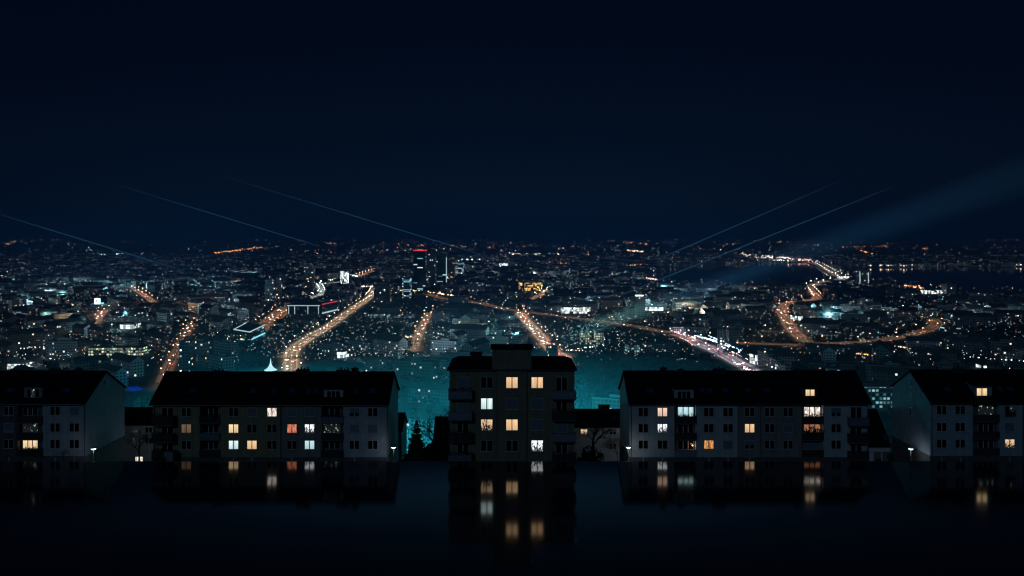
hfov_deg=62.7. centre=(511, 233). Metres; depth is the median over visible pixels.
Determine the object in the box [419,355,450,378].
apartment block
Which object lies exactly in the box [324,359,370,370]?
apartment block
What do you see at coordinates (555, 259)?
apartment tower
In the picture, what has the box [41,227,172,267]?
laser beam
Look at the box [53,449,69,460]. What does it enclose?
shrub
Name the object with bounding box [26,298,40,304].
apartment block
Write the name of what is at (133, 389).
sports court
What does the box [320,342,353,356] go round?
apartment block
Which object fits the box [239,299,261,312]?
apartment block
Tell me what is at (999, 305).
apartment block
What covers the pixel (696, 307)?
apartment block
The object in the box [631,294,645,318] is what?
apartment tower
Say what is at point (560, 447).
balcony door
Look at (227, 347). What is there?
apartment block
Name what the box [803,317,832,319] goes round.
apartment block
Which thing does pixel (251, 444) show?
window
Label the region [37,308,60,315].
apartment block
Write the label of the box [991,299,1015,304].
apartment block
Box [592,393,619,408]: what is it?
apartment block
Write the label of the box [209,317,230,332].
apartment block
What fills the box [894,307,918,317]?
apartment block
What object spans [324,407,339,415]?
window
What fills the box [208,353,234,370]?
apartment block
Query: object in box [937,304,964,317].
apartment block
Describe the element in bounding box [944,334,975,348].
apartment block
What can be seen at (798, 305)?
apartment block
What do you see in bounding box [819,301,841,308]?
apartment block
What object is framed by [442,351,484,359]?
apartment block
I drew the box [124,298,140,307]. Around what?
apartment block
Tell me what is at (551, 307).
apartment block
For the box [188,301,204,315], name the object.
apartment block
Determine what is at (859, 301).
apartment block
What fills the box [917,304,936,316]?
apartment block
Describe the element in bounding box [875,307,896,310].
apartment block
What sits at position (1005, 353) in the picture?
apartment block
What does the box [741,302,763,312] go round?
apartment block
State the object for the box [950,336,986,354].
apartment block
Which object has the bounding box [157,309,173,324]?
apartment block
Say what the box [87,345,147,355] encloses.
apartment block
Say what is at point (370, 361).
apartment block
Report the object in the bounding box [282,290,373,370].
avenue
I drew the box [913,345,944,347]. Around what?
apartment block
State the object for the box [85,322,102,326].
apartment block
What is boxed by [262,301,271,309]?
apartment block
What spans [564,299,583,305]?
apartment block
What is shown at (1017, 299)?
apartment block
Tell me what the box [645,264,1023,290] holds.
lake
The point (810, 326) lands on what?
apartment block
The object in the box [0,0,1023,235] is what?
sky
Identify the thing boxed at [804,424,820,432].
window
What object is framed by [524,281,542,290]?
office block
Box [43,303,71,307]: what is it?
apartment block
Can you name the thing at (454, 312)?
apartment block
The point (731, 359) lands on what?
avenue
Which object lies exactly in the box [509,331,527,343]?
apartment block
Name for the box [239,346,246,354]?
apartment block
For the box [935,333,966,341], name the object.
apartment block
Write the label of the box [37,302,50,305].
apartment block
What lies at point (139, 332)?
apartment block
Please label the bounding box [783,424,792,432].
window
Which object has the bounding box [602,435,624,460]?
tree
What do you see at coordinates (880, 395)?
apartment block
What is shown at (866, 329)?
apartment block
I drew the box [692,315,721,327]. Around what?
apartment block
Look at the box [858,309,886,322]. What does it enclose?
apartment block
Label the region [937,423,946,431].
window
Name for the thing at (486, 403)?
window
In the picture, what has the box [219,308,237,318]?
apartment block
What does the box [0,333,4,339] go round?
apartment block
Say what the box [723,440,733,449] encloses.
window
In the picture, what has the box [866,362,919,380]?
apartment block
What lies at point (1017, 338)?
apartment block
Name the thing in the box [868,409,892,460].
garage
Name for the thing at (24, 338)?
apartment block
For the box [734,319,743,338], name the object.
apartment block
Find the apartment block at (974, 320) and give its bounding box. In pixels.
[953,312,992,331]
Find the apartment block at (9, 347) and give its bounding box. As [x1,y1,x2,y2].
[0,339,19,360]
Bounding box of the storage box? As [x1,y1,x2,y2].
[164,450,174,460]
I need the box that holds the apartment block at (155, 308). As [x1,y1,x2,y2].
[152,304,160,314]
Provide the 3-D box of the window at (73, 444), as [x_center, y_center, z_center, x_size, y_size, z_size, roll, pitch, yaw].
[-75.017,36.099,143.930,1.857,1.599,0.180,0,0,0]
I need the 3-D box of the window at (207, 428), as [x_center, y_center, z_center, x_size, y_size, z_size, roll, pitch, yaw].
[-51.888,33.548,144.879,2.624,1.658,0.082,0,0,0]
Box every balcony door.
[161,407,173,415]
[161,425,173,433]
[161,443,173,450]
[457,377,468,389]
[457,400,468,411]
[457,421,468,432]
[457,443,468,453]
[556,377,566,389]
[556,400,566,411]
[556,421,566,432]
[556,443,566,453]
[850,407,861,416]
[850,427,861,433]
[850,444,861,450]
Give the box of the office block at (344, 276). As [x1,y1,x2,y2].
[340,270,348,283]
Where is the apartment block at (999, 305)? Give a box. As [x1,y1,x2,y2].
[984,303,1007,307]
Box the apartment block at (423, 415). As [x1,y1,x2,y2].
[406,408,449,441]
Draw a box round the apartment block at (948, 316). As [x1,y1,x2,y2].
[943,310,972,322]
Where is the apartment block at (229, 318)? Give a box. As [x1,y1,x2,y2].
[216,315,232,327]
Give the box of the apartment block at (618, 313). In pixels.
[611,306,633,319]
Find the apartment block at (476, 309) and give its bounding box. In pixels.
[473,306,480,311]
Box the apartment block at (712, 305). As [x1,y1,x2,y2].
[703,302,722,308]
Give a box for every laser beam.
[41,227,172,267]
[214,214,311,243]
[353,215,471,251]
[626,212,827,292]
[666,214,762,255]
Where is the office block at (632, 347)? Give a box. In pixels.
[625,343,639,352]
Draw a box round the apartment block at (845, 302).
[830,300,849,303]
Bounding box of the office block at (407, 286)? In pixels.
[402,276,411,297]
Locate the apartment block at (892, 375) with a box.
[871,366,923,383]
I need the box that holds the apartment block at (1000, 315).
[993,310,1023,324]
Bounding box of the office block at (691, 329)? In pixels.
[669,325,706,334]
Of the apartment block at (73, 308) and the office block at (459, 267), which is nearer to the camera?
the apartment block at (73, 308)
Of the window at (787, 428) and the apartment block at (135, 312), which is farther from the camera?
the apartment block at (135, 312)
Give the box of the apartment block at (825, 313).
[812,309,842,319]
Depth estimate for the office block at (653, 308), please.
1523.32 m
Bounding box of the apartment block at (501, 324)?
[491,319,507,333]
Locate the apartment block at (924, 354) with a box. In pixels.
[911,347,957,366]
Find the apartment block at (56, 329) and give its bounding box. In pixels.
[42,320,65,338]
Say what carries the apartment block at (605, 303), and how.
on the ground
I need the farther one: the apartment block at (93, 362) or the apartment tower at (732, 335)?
the apartment tower at (732, 335)
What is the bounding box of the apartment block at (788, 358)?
[757,351,796,365]
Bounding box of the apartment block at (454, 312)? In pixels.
[432,308,458,316]
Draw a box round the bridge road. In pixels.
[753,257,844,287]
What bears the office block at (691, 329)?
on the ground
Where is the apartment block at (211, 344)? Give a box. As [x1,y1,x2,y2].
[196,335,218,350]
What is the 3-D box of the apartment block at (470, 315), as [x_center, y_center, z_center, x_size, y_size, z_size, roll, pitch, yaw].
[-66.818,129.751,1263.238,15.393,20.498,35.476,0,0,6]
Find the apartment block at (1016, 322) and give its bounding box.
[1011,319,1023,328]
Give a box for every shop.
[7,360,32,369]
[13,309,29,314]
[120,322,140,328]
[230,270,256,272]
[336,350,348,357]
[791,315,802,319]
[837,275,851,278]
[921,289,941,293]
[939,326,960,331]
[976,363,987,367]
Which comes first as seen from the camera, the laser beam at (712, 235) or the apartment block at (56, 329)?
the apartment block at (56, 329)
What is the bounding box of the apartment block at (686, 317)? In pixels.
[680,313,707,324]
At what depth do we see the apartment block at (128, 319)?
1330.32 m
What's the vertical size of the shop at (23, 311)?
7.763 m
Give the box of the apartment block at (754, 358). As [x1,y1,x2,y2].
[749,353,757,364]
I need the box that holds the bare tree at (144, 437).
[124,431,149,460]
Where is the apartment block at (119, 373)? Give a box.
[99,362,127,386]
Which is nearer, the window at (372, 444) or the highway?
the window at (372, 444)
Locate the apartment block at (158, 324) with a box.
[147,320,171,329]
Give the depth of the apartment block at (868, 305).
1465.98 m
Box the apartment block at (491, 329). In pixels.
[475,324,494,334]
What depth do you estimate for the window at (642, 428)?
143.98 m
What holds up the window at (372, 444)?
in the apartment house at (301, 414)
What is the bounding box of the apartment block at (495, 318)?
[491,316,515,322]
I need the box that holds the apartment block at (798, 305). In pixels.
[793,301,815,313]
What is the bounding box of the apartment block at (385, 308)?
[375,305,396,312]
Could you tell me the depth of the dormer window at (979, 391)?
145.08 m
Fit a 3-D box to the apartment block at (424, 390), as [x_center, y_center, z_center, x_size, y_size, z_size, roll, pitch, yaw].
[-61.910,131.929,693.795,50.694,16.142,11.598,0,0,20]
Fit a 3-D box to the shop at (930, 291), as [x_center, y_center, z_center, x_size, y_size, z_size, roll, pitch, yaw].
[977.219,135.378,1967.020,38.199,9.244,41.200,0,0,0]
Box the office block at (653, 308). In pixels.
[645,306,662,310]
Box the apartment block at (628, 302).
[625,298,649,306]
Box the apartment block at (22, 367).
[15,364,37,369]
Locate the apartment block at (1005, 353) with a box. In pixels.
[998,347,1011,365]
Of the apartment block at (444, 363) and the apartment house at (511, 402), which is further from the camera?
the apartment block at (444, 363)
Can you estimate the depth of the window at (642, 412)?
143.98 m
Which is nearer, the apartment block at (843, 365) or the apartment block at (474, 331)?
the apartment block at (843, 365)
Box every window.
[3,406,13,415]
[4,423,13,431]
[4,440,13,448]
[23,406,37,414]
[23,424,37,431]
[23,440,37,448]
[27,389,39,396]
[49,406,59,415]
[50,423,59,431]
[50,440,59,448]
[68,406,79,415]
[69,423,78,431]
[69,440,78,448]
[132,427,137,432]
[132,438,137,443]
[135,456,142,460]
[145,427,151,432]
[145,438,151,443]
[181,408,190,416]
[181,424,191,433]
[181,440,191,449]
[203,407,218,415]
[203,424,218,432]
[203,441,218,448]
[228,408,238,416]
[228,424,238,433]
[228,440,238,449]
[246,424,256,433]
[246,440,256,449]
[247,408,256,416]
[266,424,276,433]
[266,440,276,449]
[267,408,276,416]
[286,424,296,433]
[286,440,296,449]
[287,408,296,416]
[304,424,314,433]
[304,440,314,449]
[305,408,314,416]
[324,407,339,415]
[324,424,339,432]
[324,441,339,448]
[327,391,339,396]
[349,408,358,416]
[349,424,359,433]
[349,440,359,449]
[367,424,377,433]
[367,440,377,449]
[368,408,377,416]
[480,377,492,388]
[480,398,492,409]
[481,419,492,430]
[481,440,492,451]
[506,377,517,388]
[506,398,517,409]
[506,419,517,430]
[506,440,517,451]
[531,377,543,388]
[531,398,543,409]
[531,419,542,430]
[531,440,542,451]
[580,429,587,434]
[609,429,615,434]
[638,408,647,416]
[638,424,647,432]
[638,440,648,449]
[657,408,666,416]
[657,424,666,432]
[657,440,667,449]
[677,391,690,397]
[678,407,693,415]
[678,424,693,432]
[678,441,693,449]
[703,440,713,449]
[704,408,713,416]
[704,424,713,432]
[723,408,732,416]
[723,424,732,432]
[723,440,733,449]
[744,440,754,449]
[745,408,754,416]
[745,424,754,432]
[764,440,774,449]
[765,408,774,416]
[765,424,774,432]
[783,408,792,416]
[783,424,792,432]
[783,440,793,449]
[804,407,820,415]
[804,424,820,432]
[804,441,820,449]
[805,389,814,395]
[831,408,840,416]
[831,424,840,432]
[831,440,841,449]
[936,439,947,448]
[937,406,946,414]
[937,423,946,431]
[955,406,964,414]
[955,423,964,431]
[955,439,965,448]
[976,388,986,395]
[978,405,993,414]
[978,422,993,430]
[978,439,993,447]
[1005,406,1014,414]
[1005,423,1014,431]
[1005,439,1015,448]
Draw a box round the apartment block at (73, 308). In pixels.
[62,305,78,311]
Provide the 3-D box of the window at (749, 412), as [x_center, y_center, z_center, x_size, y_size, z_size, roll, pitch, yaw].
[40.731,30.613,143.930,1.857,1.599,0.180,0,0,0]
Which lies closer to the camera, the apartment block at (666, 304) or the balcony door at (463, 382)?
the balcony door at (463, 382)
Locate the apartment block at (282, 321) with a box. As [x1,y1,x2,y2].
[274,318,292,325]
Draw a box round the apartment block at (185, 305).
[177,303,187,311]
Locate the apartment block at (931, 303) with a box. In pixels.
[927,302,944,304]
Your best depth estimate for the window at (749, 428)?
143.98 m
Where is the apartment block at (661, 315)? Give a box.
[653,313,670,320]
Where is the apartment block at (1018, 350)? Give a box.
[1012,341,1023,361]
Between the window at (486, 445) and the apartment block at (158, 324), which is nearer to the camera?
the window at (486, 445)
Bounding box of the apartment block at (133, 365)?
[109,352,144,377]
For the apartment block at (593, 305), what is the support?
on the ground
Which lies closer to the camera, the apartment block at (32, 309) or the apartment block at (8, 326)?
the apartment block at (8, 326)
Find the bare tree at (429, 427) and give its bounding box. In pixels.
[410,406,449,440]
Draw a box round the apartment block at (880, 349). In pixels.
[872,339,888,362]
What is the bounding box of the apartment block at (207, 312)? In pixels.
[199,304,218,320]
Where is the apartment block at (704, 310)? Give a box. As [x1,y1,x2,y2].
[699,308,719,314]
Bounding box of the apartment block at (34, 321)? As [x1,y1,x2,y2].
[24,315,53,328]
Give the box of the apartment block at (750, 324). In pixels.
[723,320,757,334]
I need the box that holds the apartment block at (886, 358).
[879,355,894,363]
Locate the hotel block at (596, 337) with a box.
[579,327,603,344]
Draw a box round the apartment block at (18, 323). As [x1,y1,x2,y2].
[13,319,23,328]
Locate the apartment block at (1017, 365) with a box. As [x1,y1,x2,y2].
[1005,362,1023,369]
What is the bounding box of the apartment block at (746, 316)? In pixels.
[728,314,751,319]
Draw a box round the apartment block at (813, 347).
[805,343,845,353]
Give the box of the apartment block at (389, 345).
[373,334,407,357]
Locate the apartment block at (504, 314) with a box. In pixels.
[495,313,515,315]
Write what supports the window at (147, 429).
in the house at (138, 419)
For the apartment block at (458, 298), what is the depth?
1709.30 m
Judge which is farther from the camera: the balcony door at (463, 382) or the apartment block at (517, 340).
the apartment block at (517, 340)
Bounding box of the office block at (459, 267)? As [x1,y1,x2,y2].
[455,261,463,273]
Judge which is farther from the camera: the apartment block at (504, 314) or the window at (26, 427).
the apartment block at (504, 314)
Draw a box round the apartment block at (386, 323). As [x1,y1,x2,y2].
[376,321,402,329]
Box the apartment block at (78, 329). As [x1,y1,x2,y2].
[72,323,89,336]
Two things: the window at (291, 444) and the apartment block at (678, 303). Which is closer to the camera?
the window at (291, 444)
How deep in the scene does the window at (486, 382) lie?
137.99 m
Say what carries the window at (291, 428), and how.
in the apartment house at (301, 414)
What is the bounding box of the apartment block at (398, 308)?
[396,305,400,312]
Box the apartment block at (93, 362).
[69,354,107,369]
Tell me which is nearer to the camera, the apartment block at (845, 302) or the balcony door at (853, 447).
the balcony door at (853, 447)
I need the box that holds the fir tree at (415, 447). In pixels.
[401,420,430,460]
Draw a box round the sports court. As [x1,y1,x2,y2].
[127,386,142,392]
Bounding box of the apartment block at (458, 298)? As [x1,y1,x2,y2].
[448,296,468,301]
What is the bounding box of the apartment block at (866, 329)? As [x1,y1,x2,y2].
[841,323,880,335]
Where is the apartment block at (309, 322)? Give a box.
[293,315,318,328]
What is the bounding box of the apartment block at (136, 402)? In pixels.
[125,394,144,406]
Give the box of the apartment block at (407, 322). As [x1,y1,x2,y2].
[388,319,412,326]
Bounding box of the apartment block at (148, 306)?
[137,303,154,311]
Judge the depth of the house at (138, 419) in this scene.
172.00 m
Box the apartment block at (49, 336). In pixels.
[45,331,53,345]
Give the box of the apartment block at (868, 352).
[861,346,892,358]
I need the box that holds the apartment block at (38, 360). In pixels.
[32,357,59,369]
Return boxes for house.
[0,367,126,460]
[125,407,152,460]
[149,366,399,460]
[398,412,407,460]
[433,416,449,460]
[447,344,576,460]
[574,404,619,460]
[618,366,872,460]
[890,366,1023,460]
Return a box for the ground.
[0,238,1023,452]
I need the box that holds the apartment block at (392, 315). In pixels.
[370,313,414,317]
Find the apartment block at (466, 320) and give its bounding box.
[452,317,478,323]
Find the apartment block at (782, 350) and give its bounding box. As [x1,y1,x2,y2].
[757,348,797,360]
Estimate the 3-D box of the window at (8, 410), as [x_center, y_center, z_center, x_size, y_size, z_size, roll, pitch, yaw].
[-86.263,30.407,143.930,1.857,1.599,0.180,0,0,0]
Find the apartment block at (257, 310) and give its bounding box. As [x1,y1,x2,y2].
[237,305,259,315]
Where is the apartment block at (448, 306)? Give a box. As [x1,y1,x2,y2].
[438,305,456,308]
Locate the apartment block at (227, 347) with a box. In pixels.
[213,339,238,361]
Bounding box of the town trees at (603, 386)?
[0,268,1023,442]
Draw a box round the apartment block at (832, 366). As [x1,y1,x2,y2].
[825,362,840,369]
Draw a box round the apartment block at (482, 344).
[461,337,489,355]
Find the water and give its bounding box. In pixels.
[0,461,1023,575]
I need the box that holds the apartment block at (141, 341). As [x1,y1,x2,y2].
[129,333,143,344]
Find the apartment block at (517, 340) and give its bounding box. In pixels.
[513,336,522,343]
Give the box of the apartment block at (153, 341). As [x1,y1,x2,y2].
[143,332,169,350]
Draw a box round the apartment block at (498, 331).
[494,328,505,334]
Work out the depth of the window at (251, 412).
143.91 m
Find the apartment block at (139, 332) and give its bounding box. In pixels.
[133,330,153,334]
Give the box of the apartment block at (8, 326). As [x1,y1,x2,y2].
[0,322,19,332]
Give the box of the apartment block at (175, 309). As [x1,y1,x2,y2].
[160,303,181,320]
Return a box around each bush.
[421,442,434,460]
[576,445,604,460]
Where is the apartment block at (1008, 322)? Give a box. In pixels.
[1005,316,1023,326]
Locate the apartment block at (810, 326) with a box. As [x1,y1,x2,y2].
[801,319,839,334]
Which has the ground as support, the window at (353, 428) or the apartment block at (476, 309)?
the apartment block at (476, 309)
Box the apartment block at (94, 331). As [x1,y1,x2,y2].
[88,325,110,339]
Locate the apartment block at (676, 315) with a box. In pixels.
[671,311,690,322]
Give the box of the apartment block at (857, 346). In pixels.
[854,342,887,349]
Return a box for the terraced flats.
[758,349,790,369]
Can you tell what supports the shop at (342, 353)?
on the ground
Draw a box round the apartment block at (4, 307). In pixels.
[0,302,7,315]
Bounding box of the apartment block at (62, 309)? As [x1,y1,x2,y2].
[51,306,67,311]
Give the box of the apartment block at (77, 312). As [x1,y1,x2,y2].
[67,310,81,314]
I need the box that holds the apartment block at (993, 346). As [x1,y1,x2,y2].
[987,339,1022,361]
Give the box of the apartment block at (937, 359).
[929,352,951,366]
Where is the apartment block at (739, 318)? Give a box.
[729,316,754,319]
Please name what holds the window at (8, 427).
in the apartment house at (47, 415)
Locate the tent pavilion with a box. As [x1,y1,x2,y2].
[264,359,276,370]
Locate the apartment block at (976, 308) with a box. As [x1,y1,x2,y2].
[964,305,984,312]
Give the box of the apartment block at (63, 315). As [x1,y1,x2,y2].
[51,311,74,319]
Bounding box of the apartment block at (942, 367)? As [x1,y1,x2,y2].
[928,365,966,369]
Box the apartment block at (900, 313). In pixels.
[887,310,911,320]
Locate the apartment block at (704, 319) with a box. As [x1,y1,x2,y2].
[699,315,709,330]
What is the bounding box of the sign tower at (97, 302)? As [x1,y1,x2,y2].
[90,298,109,305]
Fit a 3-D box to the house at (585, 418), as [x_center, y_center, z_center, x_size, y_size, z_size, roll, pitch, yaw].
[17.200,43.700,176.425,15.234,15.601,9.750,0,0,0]
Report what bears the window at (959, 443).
in the apartment house at (956, 414)
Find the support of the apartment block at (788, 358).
on the ground
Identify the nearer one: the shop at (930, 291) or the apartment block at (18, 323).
the apartment block at (18, 323)
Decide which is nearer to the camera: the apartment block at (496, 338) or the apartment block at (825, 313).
the apartment block at (496, 338)
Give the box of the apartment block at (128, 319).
[103,316,153,321]
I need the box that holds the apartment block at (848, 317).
[840,312,866,323]
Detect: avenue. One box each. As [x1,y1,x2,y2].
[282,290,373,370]
[514,310,572,357]
[673,335,759,369]
[776,288,821,337]
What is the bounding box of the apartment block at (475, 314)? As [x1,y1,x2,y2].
[459,312,479,322]
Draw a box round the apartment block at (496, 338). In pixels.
[485,333,512,351]
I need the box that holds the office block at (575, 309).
[561,306,590,313]
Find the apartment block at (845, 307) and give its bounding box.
[832,304,860,310]
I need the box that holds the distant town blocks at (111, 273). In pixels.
[0,253,1023,308]
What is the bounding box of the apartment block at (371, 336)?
[367,333,394,340]
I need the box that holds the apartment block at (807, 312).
[799,308,813,317]
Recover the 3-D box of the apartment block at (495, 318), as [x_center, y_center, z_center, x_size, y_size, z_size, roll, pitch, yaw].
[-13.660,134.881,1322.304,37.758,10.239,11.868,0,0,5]
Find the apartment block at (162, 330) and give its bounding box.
[136,327,168,333]
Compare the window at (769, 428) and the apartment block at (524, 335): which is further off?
the apartment block at (524, 335)
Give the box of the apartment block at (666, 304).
[664,302,671,309]
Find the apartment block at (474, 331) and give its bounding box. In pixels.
[449,324,489,341]
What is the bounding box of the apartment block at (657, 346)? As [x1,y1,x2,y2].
[640,341,673,351]
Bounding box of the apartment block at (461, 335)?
[448,330,466,349]
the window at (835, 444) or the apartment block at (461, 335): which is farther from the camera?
the apartment block at (461, 335)
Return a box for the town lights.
[0,239,1023,361]
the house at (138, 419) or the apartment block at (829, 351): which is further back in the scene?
the apartment block at (829, 351)
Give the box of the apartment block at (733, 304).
[726,301,749,311]
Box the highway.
[429,295,943,344]
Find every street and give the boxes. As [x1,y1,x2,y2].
[94,310,108,320]
[133,289,155,301]
[155,324,195,382]
[258,309,286,326]
[310,282,336,297]
[356,270,375,276]
[411,311,431,345]
[533,290,547,297]
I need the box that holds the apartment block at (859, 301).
[853,297,872,304]
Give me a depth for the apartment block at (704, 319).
1207.12 m
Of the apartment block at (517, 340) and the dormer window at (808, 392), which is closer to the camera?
the dormer window at (808, 392)
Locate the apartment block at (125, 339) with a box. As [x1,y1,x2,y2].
[114,334,138,344]
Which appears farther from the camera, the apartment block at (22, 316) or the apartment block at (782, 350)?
the apartment block at (22, 316)
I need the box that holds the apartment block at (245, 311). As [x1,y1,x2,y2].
[237,304,255,321]
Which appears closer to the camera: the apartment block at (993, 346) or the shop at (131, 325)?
the apartment block at (993, 346)
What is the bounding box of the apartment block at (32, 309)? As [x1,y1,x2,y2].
[27,304,42,314]
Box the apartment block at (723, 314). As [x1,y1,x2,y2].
[708,309,741,323]
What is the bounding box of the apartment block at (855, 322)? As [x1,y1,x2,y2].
[843,321,866,322]
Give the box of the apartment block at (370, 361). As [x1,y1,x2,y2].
[355,353,386,368]
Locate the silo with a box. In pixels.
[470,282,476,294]
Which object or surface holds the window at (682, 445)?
in the apartment house at (724, 414)
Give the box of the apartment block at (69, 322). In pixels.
[53,317,82,332]
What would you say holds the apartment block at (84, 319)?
on the ground
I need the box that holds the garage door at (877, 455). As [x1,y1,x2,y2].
[874,452,892,460]
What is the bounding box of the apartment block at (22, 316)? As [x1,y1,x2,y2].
[16,313,29,319]
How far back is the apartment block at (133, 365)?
823.27 m
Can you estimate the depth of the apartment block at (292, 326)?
1217.62 m
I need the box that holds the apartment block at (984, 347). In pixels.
[982,342,986,355]
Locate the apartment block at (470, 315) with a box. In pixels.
[461,312,473,317]
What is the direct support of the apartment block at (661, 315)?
on the ground
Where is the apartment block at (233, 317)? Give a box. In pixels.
[216,313,236,322]
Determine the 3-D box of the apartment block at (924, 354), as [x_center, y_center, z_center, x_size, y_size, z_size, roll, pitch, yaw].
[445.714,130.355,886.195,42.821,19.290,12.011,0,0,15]
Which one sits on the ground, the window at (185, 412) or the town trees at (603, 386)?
the town trees at (603, 386)
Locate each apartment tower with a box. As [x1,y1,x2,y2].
[179,336,196,370]
[196,338,209,369]
[265,278,275,300]
[276,275,284,305]
[304,265,314,291]
[345,292,351,305]
[373,282,390,301]
[553,256,558,263]
[560,257,565,263]
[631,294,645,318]
[717,325,725,352]
[726,325,738,348]
[856,269,868,283]
[941,282,955,293]
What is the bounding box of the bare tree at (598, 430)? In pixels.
[581,419,611,447]
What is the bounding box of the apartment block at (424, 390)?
[407,382,449,405]
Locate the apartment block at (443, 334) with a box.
[433,330,449,338]
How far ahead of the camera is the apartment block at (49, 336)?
1052.08 m
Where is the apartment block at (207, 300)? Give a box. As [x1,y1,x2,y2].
[189,298,210,303]
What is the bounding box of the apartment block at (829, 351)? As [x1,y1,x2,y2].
[823,343,836,360]
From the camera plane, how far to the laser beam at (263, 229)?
3302.20 m
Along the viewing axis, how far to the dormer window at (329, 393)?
145.04 m
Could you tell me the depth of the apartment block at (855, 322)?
1229.22 m
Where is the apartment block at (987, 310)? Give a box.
[983,307,1016,313]
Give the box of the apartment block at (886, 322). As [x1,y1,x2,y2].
[879,316,906,328]
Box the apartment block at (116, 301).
[112,297,125,308]
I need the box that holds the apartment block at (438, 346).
[430,338,460,353]
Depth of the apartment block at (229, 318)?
1251.21 m
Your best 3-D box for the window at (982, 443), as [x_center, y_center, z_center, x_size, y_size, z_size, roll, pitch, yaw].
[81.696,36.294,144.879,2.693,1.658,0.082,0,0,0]
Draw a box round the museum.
[233,316,264,340]
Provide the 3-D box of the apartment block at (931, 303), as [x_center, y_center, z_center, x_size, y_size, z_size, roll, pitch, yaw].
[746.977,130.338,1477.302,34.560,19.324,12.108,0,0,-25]
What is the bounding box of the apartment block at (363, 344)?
[345,339,372,353]
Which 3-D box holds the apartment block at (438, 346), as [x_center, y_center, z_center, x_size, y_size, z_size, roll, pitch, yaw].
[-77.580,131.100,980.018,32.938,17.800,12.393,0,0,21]
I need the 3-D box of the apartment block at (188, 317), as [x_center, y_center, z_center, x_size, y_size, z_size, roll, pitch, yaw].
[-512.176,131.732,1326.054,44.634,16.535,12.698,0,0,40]
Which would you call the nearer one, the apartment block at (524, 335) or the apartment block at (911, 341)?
the apartment block at (911, 341)
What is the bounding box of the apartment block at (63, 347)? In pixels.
[46,337,84,357]
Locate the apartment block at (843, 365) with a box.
[808,360,854,369]
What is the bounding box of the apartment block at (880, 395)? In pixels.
[862,383,891,408]
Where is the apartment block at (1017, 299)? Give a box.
[1008,297,1023,304]
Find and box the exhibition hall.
[287,301,337,313]
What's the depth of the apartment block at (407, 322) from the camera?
1262.43 m
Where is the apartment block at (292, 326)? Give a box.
[271,324,296,330]
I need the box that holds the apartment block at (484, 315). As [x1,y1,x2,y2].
[480,312,488,318]
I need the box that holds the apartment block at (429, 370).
[396,358,439,384]
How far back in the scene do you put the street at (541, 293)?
1926.83 m
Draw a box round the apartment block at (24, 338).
[5,327,44,351]
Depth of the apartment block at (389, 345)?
954.82 m
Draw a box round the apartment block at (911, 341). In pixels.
[905,336,942,356]
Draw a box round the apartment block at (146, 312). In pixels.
[135,307,147,315]
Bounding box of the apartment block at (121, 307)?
[117,302,134,313]
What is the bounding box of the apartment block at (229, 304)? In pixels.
[222,301,239,309]
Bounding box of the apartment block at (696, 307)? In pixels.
[690,303,706,313]
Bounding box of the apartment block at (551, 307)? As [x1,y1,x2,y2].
[544,302,567,312]
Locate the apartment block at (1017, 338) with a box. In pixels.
[1010,337,1023,341]
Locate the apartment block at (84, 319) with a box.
[68,314,86,323]
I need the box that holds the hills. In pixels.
[0,234,1023,237]
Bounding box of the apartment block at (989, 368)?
[978,368,1005,369]
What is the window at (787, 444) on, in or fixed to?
in the apartment house at (724, 414)
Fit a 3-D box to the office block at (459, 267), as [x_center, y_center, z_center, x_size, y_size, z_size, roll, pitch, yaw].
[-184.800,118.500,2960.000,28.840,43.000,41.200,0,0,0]
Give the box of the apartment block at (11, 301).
[4,297,18,311]
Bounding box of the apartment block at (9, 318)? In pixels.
[1,313,18,322]
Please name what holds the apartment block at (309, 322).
on the ground
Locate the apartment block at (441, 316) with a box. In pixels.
[432,311,450,320]
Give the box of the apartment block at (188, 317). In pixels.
[177,311,197,322]
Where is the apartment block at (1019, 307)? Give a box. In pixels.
[1007,304,1023,309]
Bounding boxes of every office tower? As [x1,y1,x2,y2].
[413,248,426,292]
[427,252,435,284]
[436,251,446,284]
[447,259,454,279]
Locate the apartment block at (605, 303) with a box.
[599,297,622,310]
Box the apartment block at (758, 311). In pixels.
[741,305,766,321]
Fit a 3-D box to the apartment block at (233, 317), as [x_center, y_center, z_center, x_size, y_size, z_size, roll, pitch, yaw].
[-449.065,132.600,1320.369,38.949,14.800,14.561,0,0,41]
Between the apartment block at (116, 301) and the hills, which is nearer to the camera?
the apartment block at (116, 301)
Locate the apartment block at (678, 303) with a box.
[672,298,700,310]
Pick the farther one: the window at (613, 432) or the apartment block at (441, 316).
the apartment block at (441, 316)
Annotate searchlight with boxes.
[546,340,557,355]
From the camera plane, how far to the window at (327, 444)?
144.90 m
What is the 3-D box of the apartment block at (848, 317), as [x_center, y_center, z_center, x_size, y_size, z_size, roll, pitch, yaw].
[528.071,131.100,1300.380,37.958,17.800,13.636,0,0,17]
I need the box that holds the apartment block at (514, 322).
[496,319,520,326]
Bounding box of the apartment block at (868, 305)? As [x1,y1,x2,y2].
[861,302,881,310]
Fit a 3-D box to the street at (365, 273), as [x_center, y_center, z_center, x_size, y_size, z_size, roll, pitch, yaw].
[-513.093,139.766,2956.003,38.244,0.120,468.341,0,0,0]
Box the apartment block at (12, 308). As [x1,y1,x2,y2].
[10,305,26,313]
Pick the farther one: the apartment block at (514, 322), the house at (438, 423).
the apartment block at (514, 322)
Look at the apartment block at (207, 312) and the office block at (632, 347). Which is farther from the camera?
the apartment block at (207, 312)
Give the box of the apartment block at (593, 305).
[569,301,597,310]
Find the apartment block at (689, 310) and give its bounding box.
[673,308,693,313]
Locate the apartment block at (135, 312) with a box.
[122,308,144,315]
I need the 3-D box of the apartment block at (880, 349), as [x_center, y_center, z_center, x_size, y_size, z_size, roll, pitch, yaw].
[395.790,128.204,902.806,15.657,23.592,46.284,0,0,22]

